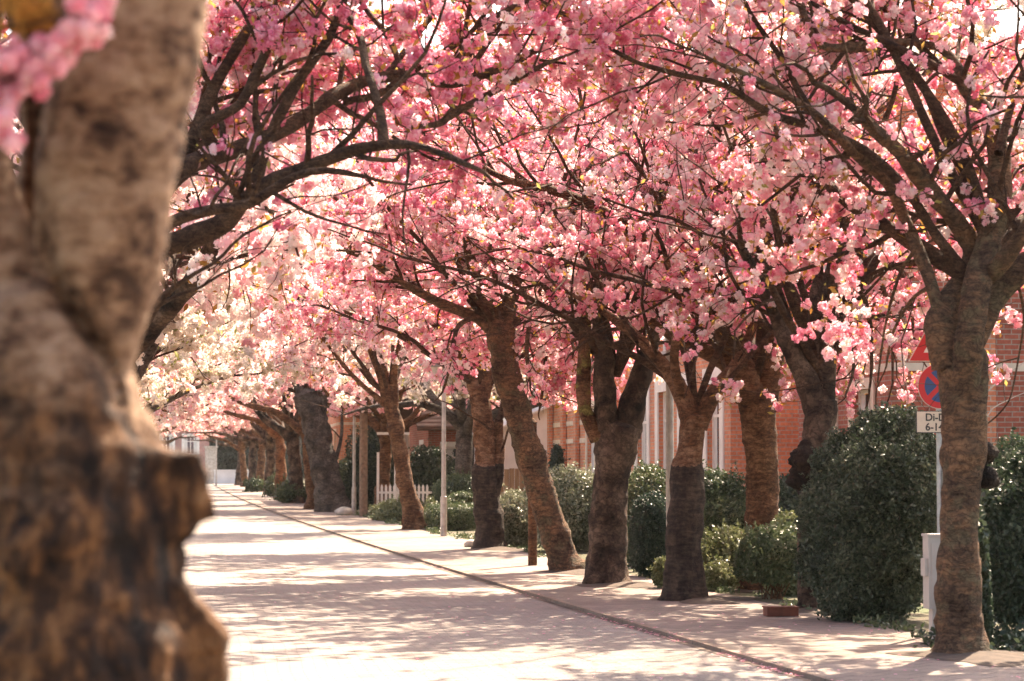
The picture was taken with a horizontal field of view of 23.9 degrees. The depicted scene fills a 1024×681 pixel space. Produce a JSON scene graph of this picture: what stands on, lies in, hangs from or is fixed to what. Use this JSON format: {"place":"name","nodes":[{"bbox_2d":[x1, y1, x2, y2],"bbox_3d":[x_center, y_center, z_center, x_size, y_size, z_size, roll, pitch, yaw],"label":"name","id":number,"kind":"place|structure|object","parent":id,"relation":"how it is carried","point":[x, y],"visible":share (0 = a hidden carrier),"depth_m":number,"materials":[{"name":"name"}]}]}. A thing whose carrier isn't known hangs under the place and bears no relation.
{"place":"outdoors","nodes":[
{"label":"outdoors","id":0,"kind":"place"},
{"bbox_2d":[184,484,804,680],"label":"road","id":1,"kind":"structure","parent":0,"point":[262,553],"depth_m":25.15,"materials":[{"name":"asphalt"}]},
{"bbox_2d":[204,446,217,483],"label":"gate pillar","id":2,"kind":"structure","parent":1,"relation":"on","point":[210,458],"depth_m":208.13,"materials":[{"name":"paint"}]},
{"bbox_2d":[212,484,814,680],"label":"gutter","id":3,"kind":"object","parent":1,"relation":"on","point":[732,657],"visible":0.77,"depth_m":26.95,"materials":[{"name":"concrete"}]},
{"bbox_2d":[223,535,1020,680],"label":"fallen petals","id":4,"kind":"object","parent":1,"relation":"on","point":[763,667],"visible":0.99,"depth_m":20.77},
{"bbox_2d":[6,0,1023,339],"label":"sky","id":5,"kind":"structure","parent":0,"point":[1008,20],"materials":[{"name":"white"}]},
{"bbox_2d":[547,286,627,472],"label":"brick house","id":6,"kind":"structure","parent":0,"point":[567,432],"depth_m":68.43,"materials":[{"name":"red brick"}]},
{"bbox_2d":[585,400,595,472],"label":"window","id":7,"kind":"structure","parent":6,"relation":"in","point":[593,463],"depth_m":65.41,"materials":[{"name":"white glass"}]},
{"bbox_2d":[213,483,1023,680],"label":"sidewalk","id":8,"kind":"structure","parent":0,"point":[855,646],"depth_m":25.40,"materials":[{"name":"concrete"}]},
{"bbox_2d":[165,415,248,486],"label":"cherry tree","id":9,"kind":"object","parent":8,"relation":"on","point":[240,448],"visible":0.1,"depth_m":175.56,"materials":[{"name":"brown plant"}]},
{"bbox_2d":[171,418,247,484],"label":"cherry tree","id":10,"kind":"object","parent":8,"relation":"on","point":[238,481],"visible":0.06,"depth_m":189.98,"materials":[{"name":"brown plant"}]},
{"bbox_2d":[164,401,294,494],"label":"cherry tree","id":11,"kind":"object","parent":8,"relation":"on","point":[267,441],"visible":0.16,"depth_m":130.20,"materials":[{"name":"pink plant"}]},
{"bbox_2d":[194,403,265,491],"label":"cherry tree","id":12,"kind":"object","parent":8,"relation":"on","point":[260,468],"visible":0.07,"depth_m":145.16,"materials":[{"name":"brown plant"}]},
{"bbox_2d":[214,470,248,483],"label":"garden wall","id":13,"kind":"structure","parent":8,"relation":"on","point":[225,476],"depth_m":203.27,"materials":[{"name":"grey paint"}]},
{"bbox_2d":[196,310,286,497],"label":"cherry tree","id":14,"kind":"object","parent":8,"relation":"on","point":[279,456],"visible":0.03,"depth_m":116.76,"materials":[{"name":"brown plant"}]},
{"bbox_2d":[188,396,300,479],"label":"cherry tree","id":15,"kind":"object","parent":8,"relation":"on","point":[252,456],"visible":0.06,"depth_m":160.31,"materials":[{"name":"brown plant"}]},
{"bbox_2d":[166,282,332,508],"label":"cherry tree","id":16,"kind":"object","parent":8,"relation":"on","point":[295,426],"visible":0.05,"depth_m":87.78,"materials":[{"name":"plant"}]},
{"bbox_2d":[242,474,263,491],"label":"grass clump","id":17,"kind":"object","parent":8,"relation":"on","point":[252,485],"visible":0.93,"depth_m":142.51,"materials":[{"name":"green plant"}]},
{"bbox_2d":[179,302,343,502],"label":"cherry tree","id":18,"kind":"object","parent":8,"relation":"on","point":[288,433],"visible":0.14,"depth_m":101.27,"materials":[{"name":"plant"}]},
{"bbox_2d":[261,468,287,496],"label":"grass clump","id":19,"kind":"object","parent":8,"relation":"on","point":[269,487],"visible":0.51,"depth_m":119.90,"materials":[{"name":"green plant"}]},
{"bbox_2d":[269,471,306,502],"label":"grass clump","id":20,"kind":"object","parent":8,"relation":"on","point":[285,491],"visible":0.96,"depth_m":101.20,"materials":[{"name":"green plant"}]},
{"bbox_2d":[335,507,352,514],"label":"rock","id":21,"kind":"object","parent":8,"relation":"on","point":[343,511],"visible":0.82,"depth_m":77.20,"materials":[{"name":"stone"}]},
{"bbox_2d":[348,390,355,514],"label":"street lamp","id":22,"kind":"object","parent":8,"relation":"on","point":[354,472],"visible":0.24,"depth_m":77.85,"materials":[{"name":"metal"}]},
{"bbox_2d":[359,410,367,516],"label":"wooden post","id":23,"kind":"object","parent":8,"relation":"on","point":[363,477],"visible":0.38,"depth_m":75.34,"materials":[{"name":"brown wood"}]},
{"bbox_2d":[418,358,446,535],"bbox_3d":[-1.836,2.420,54.691,0.595,4.047,0.525,3,-4,-43],"label":"street lamp","id":24,"kind":"object","parent":8,"relation":"on","point":[443,514],"visible":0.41,"depth_m":54.63,"materials":[{"name":"metal"}]},
{"bbox_2d":[528,418,536,564],"bbox_3d":[0.330,2.439,38.896,0.168,2.388,0.168,0,-3,-7],"label":"wooden post","id":25,"kind":"object","parent":8,"relation":"on","point":[532,542],"visible":0.52,"depth_m":38.80,"materials":[{"name":"brown wood"}]},
{"bbox_2d":[534,569,631,574],"bbox_3d":[1.032,3.451,36.300,1.548,0.049,1.540,-3,-4,45],"label":"soil patch","id":26,"kind":"object","parent":8,"relation":"on","point":[578,572],"visible":0.43,"depth_m":35.98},
{"bbox_2d":[238,1,663,570],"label":"cherry tree","id":27,"kind":"object","parent":26,"relation":"on","point":[387,281],"visible":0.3,"depth_m":36.37,"materials":[{"name":"pink plant"}]},
{"bbox_2d":[570,581,656,587],"bbox_3d":[1.448,3.252,32.437,1.292,0.049,1.693,1,-3,-14],"label":"soil patch","id":28,"kind":"object","parent":8,"relation":"on","point":[637,584],"visible":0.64,"depth_m":32.05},
{"bbox_2d":[375,0,772,583],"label":"cherry tree","id":29,"kind":"object","parent":28,"relation":"on","point":[613,432],"visible":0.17,"depth_m":32.66,"materials":[{"name":"pink plant"}]},
{"bbox_2d":[646,555,665,587],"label":"shrub","id":30,"kind":"object","parent":8,"relation":"on","point":[657,569],"visible":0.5,"depth_m":31.54,"materials":[{"name":"green plant"}]},
{"bbox_2d":[648,595,760,603],"bbox_3d":[2.236,3.067,28.837,1.373,0.049,1.630,-1,-3,10],"label":"soil patch","id":31,"kind":"object","parent":8,"relation":"on","point":[713,599],"visible":0.8,"depth_m":28.58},
{"bbox_2d":[291,0,935,600],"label":"cherry tree","id":32,"kind":"object","parent":31,"relation":"on","point":[683,574],"visible":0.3,"depth_m":29.02,"materials":[{"name":"pink plant"}]},
{"bbox_2d":[762,606,799,615],"bbox_3d":[2.869,2.887,25.808,0.360,0.100,0.220,0,-3,-7],"label":"terracotta trough","id":33,"kind":"object","parent":8,"relation":"on","point":[780,610],"visible":1,"depth_m":25.71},
{"bbox_2d":[921,533,939,638],"bbox_3d":[3.923,2.270,22.225,0.300,0.985,0.205,0,-3,-7],"label":"utility cabinet","id":34,"kind":"object","parent":8,"relation":"on","point":[931,542],"visible":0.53,"depth_m":22.14,"materials":[{"name":"grey plastic"}]},
{"bbox_2d":[887,650,1023,666],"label":"soil patch","id":35,"kind":"object","parent":8,"relation":"on","point":[1006,658],"visible":0.75,"depth_m":20.04,"materials":[{"name":"soil"}]},
{"bbox_2d":[441,0,1023,653],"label":"cherry tree","id":36,"kind":"object","parent":35,"relation":"on","point":[985,282],"visible":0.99,"depth_m":20.64,"materials":[{"name":"pink plant"}]},
{"bbox_2d":[303,480,1023,633],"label":"garden ground","id":37,"kind":"structure","parent":0,"point":[920,617],"depth_m":28.91,"materials":[{"name":"brown soil"}]},
{"bbox_2d":[245,438,303,479],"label":"evergreen tree","id":38,"kind":"object","parent":37,"relation":"on","point":[286,459],"visible":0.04,"depth_m":241.03,"materials":[{"name":"plant"}]},
{"bbox_2d":[257,275,412,432],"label":"garden tree","id":39,"kind":"object","parent":37,"relation":"on","point":[405,398],"visible":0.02,"depth_m":92.69,"materials":[{"name":"pink plant"}]},
{"bbox_2d":[338,458,350,486],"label":"dark bush","id":40,"kind":"object","parent":37,"relation":"on","point":[342,464],"visible":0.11,"depth_m":91.28,"materials":[{"name":"green plant"}]},
{"bbox_2d":[340,423,393,510],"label":"conifer bush","id":41,"kind":"object","parent":37,"relation":"on","point":[373,445],"visible":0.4,"depth_m":83.45,"materials":[{"name":"green plant"}]},
{"bbox_2d":[328,410,408,462],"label":"brick house","id":42,"kind":"structure","parent":37,"relation":"on","point":[333,422],"depth_m":100.95,"materials":[{"name":"red brick"}]},
{"bbox_2d":[268,277,500,513],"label":"cherry tree","id":43,"kind":"object","parent":37,"relation":"on","point":[353,387],"visible":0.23,"depth_m":77.16,"materials":[{"name":"pink plant"}]},
{"bbox_2d":[368,494,425,520],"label":"shrub","id":44,"kind":"object","parent":37,"relation":"on","point":[391,509],"visible":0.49,"depth_m":69.34,"materials":[{"name":"green plant"}]},
{"bbox_2d":[377,432,431,503],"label":"picket fence","id":45,"kind":"object","parent":37,"relation":"on","point":[394,492],"visible":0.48,"depth_m":76.01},
{"bbox_2d":[393,528,434,529],"bbox_3d":[-2.271,4.674,60.117,1.330,0.049,1.764,1,-3,-16],"label":"soil patch","id":46,"kind":"object","parent":37,"relation":"on","point":[411,529],"visible":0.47,"depth_m":59.73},
{"bbox_2d":[248,118,476,528],"bbox_3d":[-4.042,-0.324,60.694,5.947,10.403,9.306,-1,-3,15],"label":"cherry tree","id":47,"kind":"object","parent":46,"relation":"on","point":[385,385],"visible":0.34,"depth_m":60.05,"materials":[{"name":"pink plant"}]},
{"bbox_2d":[303,231,549,474],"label":"garden tree","id":48,"kind":"object","parent":37,"relation":"on","point":[461,423],"visible":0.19,"depth_m":71.99,"materials":[{"name":"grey plant"}]},
{"bbox_2d":[321,288,538,467],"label":"garden tree","id":49,"kind":"object","parent":37,"relation":"on","point":[498,399],"depth_m":83.68,"materials":[{"name":"pink plant"}]},
{"bbox_2d":[408,438,455,503],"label":"conifer bush","id":50,"kind":"object","parent":37,"relation":"on","point":[425,465],"visible":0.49,"depth_m":77.70,"materials":[{"name":"green plant"}]},
{"bbox_2d":[425,466,472,502],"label":"topiary ball","id":51,"kind":"object","parent":37,"relation":"on","point":[455,482],"visible":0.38,"depth_m":67.82,"materials":[{"name":"green plant"}]},
{"bbox_2d":[424,498,475,530],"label":"box hedge","id":52,"kind":"object","parent":37,"relation":"on","point":[460,516],"visible":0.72,"depth_m":59.45,"materials":[{"name":"green plant"}]},
{"bbox_2d":[447,489,472,502],"bbox_3d":[-1.318,4.180,63.689,0.943,0.546,0.926,2,-3,-30],"label":"topiary ball","id":53,"kind":"object","parent":37,"relation":"on","point":[459,496],"visible":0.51,"depth_m":63.50,"materials":[{"name":"green plant"}]},
{"bbox_2d":[400,358,534,461],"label":"brick house","id":54,"kind":"structure","parent":37,"relation":"on","point":[422,432],"depth_m":88.39,"materials":[{"name":"red brick"}]},
{"bbox_2d":[440,442,455,461],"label":"window","id":55,"kind":"structure","parent":54,"relation":"in","point":[450,446],"depth_m":88.47,"materials":[{"name":"grey glass"}]},
{"bbox_2d":[463,546,526,550],"bbox_3d":[-0.074,3.961,46.232,1.464,0.049,1.532,-1,-3,24],"label":"soil patch","id":56,"kind":"object","parent":37,"relation":"on","point":[502,548],"visible":0.77,"depth_m":45.79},
{"bbox_2d":[199,0,634,548],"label":"cherry tree","id":57,"kind":"object","parent":56,"relation":"on","point":[487,470],"visible":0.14,"depth_m":46.44,"materials":[{"name":"pink plant"}]},
{"bbox_2d":[474,406,546,489],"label":"garage","id":58,"kind":"structure","parent":37,"relation":"on","point":[509,461],"depth_m":78.72,"materials":[{"name":"grey paint"}]},
{"bbox_2d":[500,483,538,546],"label":"variegated shrub","id":59,"kind":"object","parent":37,"relation":"on","point":[516,532],"visible":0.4,"depth_m":47.11,"materials":[{"name":"green plant"}]},
{"bbox_2d":[500,468,565,494],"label":"wooden fence","id":60,"kind":"object","parent":37,"relation":"on","point":[508,479],"visible":0.03,"depth_m":66.45,"materials":[{"name":"brown wood"}]},
{"bbox_2d":[518,460,594,550],"bbox_3d":[1.109,3.104,45.345,1.969,1.720,2.010,-1,-3,26],"label":"variegated shrub","id":61,"kind":"object","parent":37,"relation":"on","point":[573,485],"visible":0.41,"depth_m":44.72,"materials":[{"name":"green plant"}]},
{"bbox_2d":[546,443,570,470],"bbox_3d":[1.147,3.296,62.399,0.757,1.292,0.863,0,-3,-7],"label":"columnar conifer","id":62,"kind":"object","parent":37,"relation":"on","point":[557,454],"visible":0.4,"depth_m":62.20,"materials":[{"name":"green plant"}]},
{"bbox_2d":[354,511,927,631],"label":"weeds","id":63,"kind":"object","parent":37,"relation":"on","point":[861,619],"visible":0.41,"depth_m":27.60,"materials":[{"name":"green plant"}]},
{"bbox_2d":[626,457,665,563],"bbox_3d":[2.203,2.754,38.977,1.261,1.761,1.708,2,-3,-28],"label":"dark bush","id":64,"kind":"object","parent":37,"relation":"on","point":[649,478],"visible":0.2,"depth_m":38.67,"materials":[{"name":"green plant"}]},
{"bbox_2d":[627,486,665,576],"bbox_3d":[2.018,2.766,35.038,0.869,1.320,1.179,0,-3,-7],"label":"conifer bush","id":65,"kind":"object","parent":37,"relation":"on","point":[647,531],"visible":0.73,"depth_m":34.71,"materials":[{"name":"green plant"}]},
{"bbox_2d":[666,339,673,525],"bbox_3d":[2.189,1.564,33.529,0.123,3.578,0.123,0,-3,-7],"label":"steel post","id":66,"kind":"object","parent":37,"relation":"on","point":[669,428],"visible":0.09,"depth_m":33.50,"materials":[{"name":"metal"}]},
{"bbox_2d":[703,545,743,590],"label":"light green bush","id":67,"kind":"object","parent":37,"relation":"on","point":[717,572],"visible":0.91,"depth_m":30.93,"materials":[{"name":"green plant"}]},
{"bbox_2d":[701,518,745,587],"bbox_3d":[3.014,2.807,31.975,1.204,0.938,1.475,2,-4,-37],"label":"light green bush","id":68,"kind":"object","parent":37,"relation":"on","point":[725,538],"visible":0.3,"depth_m":31.75,"materials":[{"name":"green plant"}]},
{"bbox_2d":[701,459,746,541],"bbox_3d":[3.317,2.754,38.646,1.584,1.726,1.910,0,-3,-7],"label":"garden shrub","id":69,"kind":"object","parent":37,"relation":"on","point":[725,494],"visible":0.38,"depth_m":38.24,"materials":[{"name":"green plant"}]},
{"bbox_2d":[724,589,762,592],"bbox_3d":[3.571,3.183,31.081,1.471,0.049,1.568,-2,-4,40],"label":"soil patch","id":70,"kind":"object","parent":37,"relation":"on","point":[745,590],"visible":0.15,"depth_m":30.76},
{"bbox_2d":[312,12,989,589],"bbox_3d":[1.940,-0.609,30.534,9.793,8.258,8.000,0,-3,-7],"label":"cherry tree","id":71,"kind":"object","parent":70,"relation":"on","point":[762,458],"visible":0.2,"depth_m":30.95,"materials":[{"name":"pink plant"}]},
{"bbox_2d":[509,2,985,181],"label":"distant tree","id":72,"kind":"object","parent":37,"relation":"on","point":[768,19],"visible":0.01,"depth_m":78.66,"materials":[{"name":"pink plant"}]},
{"bbox_2d":[728,516,797,599],"bbox_3d":[3.180,2.618,29.174,1.128,1.014,1.347,0,-3,-7],"label":"bush","id":73,"kind":"object","parent":37,"relation":"on","point":[766,554],"visible":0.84,"depth_m":28.86,"materials":[{"name":"green plant"}]},
{"bbox_2d":[760,507,797,595],"bbox_3d":[3.509,2.624,30.187,0.964,1.111,0.935,-2,-4,37],"label":"light green bush","id":74,"kind":"object","parent":37,"relation":"on","point":[791,590],"visible":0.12,"depth_m":30.05,"materials":[{"name":"green plant"}]},
{"bbox_2d":[778,473,799,515],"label":"garden shrub","id":75,"kind":"object","parent":37,"relation":"on","point":[786,492],"visible":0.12,"depth_m":37.34,"materials":[{"name":"green plant"}]},
{"bbox_2d":[799,608,830,612],"bbox_3d":[3.698,2.970,26.947,1.465,0.049,1.540,-1,-3,20],"label":"soil patch","id":76,"kind":"object","parent":37,"relation":"on","point":[804,610],"visible":0.04,"depth_m":26.50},
{"bbox_2d":[392,0,1023,607],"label":"cherry tree","id":77,"kind":"object","parent":76,"relation":"on","point":[818,380],"visible":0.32,"depth_m":27.14,"materials":[{"name":"pink plant"}]},
{"bbox_2d":[786,399,936,622],"bbox_3d":[3.770,1.768,25.311,1.715,2.313,2.252,0,-3,-7],"label":"clipped bush","id":78,"kind":"object","parent":37,"relation":"on","point":[866,509],"visible":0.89,"depth_m":24.66,"materials":[{"name":"green plant"}]},
{"bbox_2d":[908,333,942,532],"bbox_3d":[4.121,1.238,23.283,0.627,3.155,0.086,0,-3,-7],"label":"road sign","id":79,"kind":"object","parent":37,"relation":"on","point":[928,421],"visible":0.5,"depth_m":23.27,"materials":[{"name":"metal"}]},
{"bbox_2d":[877,0,1023,81],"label":"distant tree","id":80,"kind":"object","parent":37,"relation":"on","point":[980,29],"visible":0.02,"depth_m":75.09,"materials":[{"name":"pink plant"}]},
{"bbox_2d":[910,492,1023,651],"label":"ivy","id":81,"kind":"object","parent":37,"relation":"on","point":[1004,637],"visible":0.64,"depth_m":20.98,"materials":[{"name":"green plant"}]},
{"bbox_2d":[978,427,1023,629],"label":"evergreen hedge","id":82,"kind":"object","parent":37,"relation":"on","point":[1002,502],"visible":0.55,"depth_m":22.00,"materials":[{"name":"green plant"}]},
{"bbox_2d":[987,362,1023,416],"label":"bare twig","id":83,"kind":"object","parent":82,"relation":"attached to","point":[1006,400],"visible":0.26,"depth_m":23.20,"materials":[{"name":"brown wood"}]},
{"bbox_2d":[628,70,947,488],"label":"brick house","id":84,"kind":"structure","parent":0,"point":[723,447],"depth_m":48.86,"materials":[{"name":"red brick"}]},
{"bbox_2d":[634,386,649,467],"bbox_3d":[3.138,2.247,57.398,0.260,2.580,1.980,0,-3,-7],"label":"window","id":85,"kind":"structure","parent":84,"relation":"in","point":[646,423],"depth_m":56.69,"materials":[{"name":"white glass"}]},
{"bbox_2d":[654,377,665,475],"bbox_3d":[3.487,2.109,54.725,0.260,2.580,1.980,0,-3,-7],"label":"window","id":86,"kind":"structure","parent":84,"relation":"in","point":[658,388],"depth_m":55.35,"materials":[{"name":"white glass"}]},
{"bbox_2d":[677,372,696,446],"bbox_3d":[3.766,1.932,52.145,0.033,2.490,1.980,0,-3,-7],"label":"window","id":87,"kind":"structure","parent":84,"relation":"in","point":[684,376],"depth_m":52.93,"materials":[{"name":"white glass"}]},
{"bbox_2d":[702,367,724,476],"bbox_3d":[4.173,1.840,49.476,0.260,2.580,1.980,0,-3,-7],"label":"window","id":88,"kind":"structure","parent":84,"relation":"in","point":[718,458],"depth_m":49.75,"materials":[{"name":"white glass"}]},
{"bbox_2d":[769,49,1023,447],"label":"brick house","id":89,"kind":"structure","parent":0,"point":[1005,346],"depth_m":38.88,"materials":[{"name":"red brick"}]},
{"bbox_2d":[848,377,874,426],"bbox_3d":[5.878,1.772,40.261,0.260,2.270,1.560,0,-3,-7],"label":"window","id":90,"kind":"structure","parent":89,"relation":"in","point":[862,399],"depth_m":40.32,"materials":[{"name":"white glass"}]},
{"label":"soil patch","id":91,"kind":"structure","parent":0,"visible":0},
{"bbox_2d":[194,290,405,511],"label":"cherry tree","id":92,"kind":"object","parent":91,"relation":"on","point":[329,494],"visible":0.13,"depth_m":82.74,"materials":[{"name":"grey plant"}]},
{"label":"sidewalk","id":93,"kind":"structure","parent":0,"visible":0},
{"bbox_2d":[0,0,229,680],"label":"cherry tree","id":94,"kind":"object","parent":93,"relation":"on","point":[107,507],"visible":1,"depth_m":4.79,"materials":[{"name":"brown plant"}]},
{"bbox_2d":[140,370,203,427],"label":"cherry tree","id":95,"kind":"object","parent":93,"relation":"on","point":[191,422],"depth_m":89.18,"materials":[{"name":"pink plant"}]},
{"bbox_2d":[147,313,215,395],"bbox_3d":[-8.277,-0.434,47.383,7.283,9.182,10.903,0,-3,6],"label":"cherry tree","id":96,"kind":"object","parent":93,"relation":"on","point":[191,388],"visible":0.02,"depth_m":48.17,"materials":[{"name":"pink plant"}]},
{"bbox_2d":[161,420,206,443],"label":"cherry tree","id":97,"kind":"object","parent":93,"relation":"on","point":[163,434],"visible":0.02,"depth_m":168.80,"materials":[{"name":"pink plant"}]},
{"bbox_2d":[158,408,223,432],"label":"cherry tree","id":98,"kind":"object","parent":93,"relation":"on","point":[162,430],"visible":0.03,"depth_m":142.18,"materials":[{"name":"pink plant"}]},
{"bbox_2d":[1,0,385,361],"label":"cherry tree","id":99,"kind":"object","parent":93,"relation":"on","point":[296,249],"visible":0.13,"depth_m":26.00,"materials":[{"name":"pink plant"}]},
{"bbox_2d":[139,319,289,430],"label":"cherry tree","id":100,"kind":"object","parent":93,"relation":"on","point":[175,412],"visible":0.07,"depth_m":70.75,"materials":[{"name":"pink plant"}]},
{"bbox_2d":[133,78,309,387],"bbox_3d":[-6.744,-1.073,37.716,9.082,9.452,6.061,2,-4,-36],"label":"cherry tree","id":101,"kind":"object","parent":93,"relation":"on","point":[185,336],"visible":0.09,"depth_m":39.01,"materials":[{"name":"pink plant"}]},
{"bbox_2d":[138,324,320,412],"bbox_3d":[-9.933,0.053,59.650,9.082,9.452,6.061,-2,-3,32],"label":"cherry tree","id":102,"kind":"object","parent":93,"relation":"on","point":[161,395],"visible":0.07,"depth_m":59.23,"materials":[{"name":"pink plant"}]},
{"bbox_2d":[0,0,784,331],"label":"cherry tree","id":103,"kind":"object","parent":93,"relation":"on","point":[262,44],"visible":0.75,"depth_m":18.36,"materials":[{"name":"pink plant"}]},
{"label":"ground","id":104,"kind":"structure","parent":0,"visible":0},
{"bbox_2d":[209,434,248,469],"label":"evergreen tree","id":105,"kind":"object","parent":104,"relation":"on","point":[227,458],"visible":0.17,"depth_m":242.01,"materials":[{"name":"green plant"}]},
{"bbox_2d":[212,483,840,680],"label":"kerb","id":106,"kind":"structure","parent":104,"relation":"on","point":[767,663],"depth_m":25.58,"materials":[{"name":"concrete"}]},
{"label":"garden ground","id":107,"kind":"structure","parent":0,"visible":0},
{"bbox_2d":[161,423,208,465],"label":"brick house","id":108,"kind":"structure","parent":107,"relation":"on","point":[189,445],"depth_m":229.84,"materials":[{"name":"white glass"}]},
{"bbox_2d":[162,434,174,448],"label":"window","id":109,"kind":"structure","parent":108,"relation":"in","point":[171,445],"depth_m":229.63,"materials":[{"name":"white glass"}]},
{"bbox_2d":[182,434,198,452],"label":"window","id":110,"kind":"structure","parent":108,"relation":"in","point":[189,445],"depth_m":229.86,"materials":[{"name":"white glass"}]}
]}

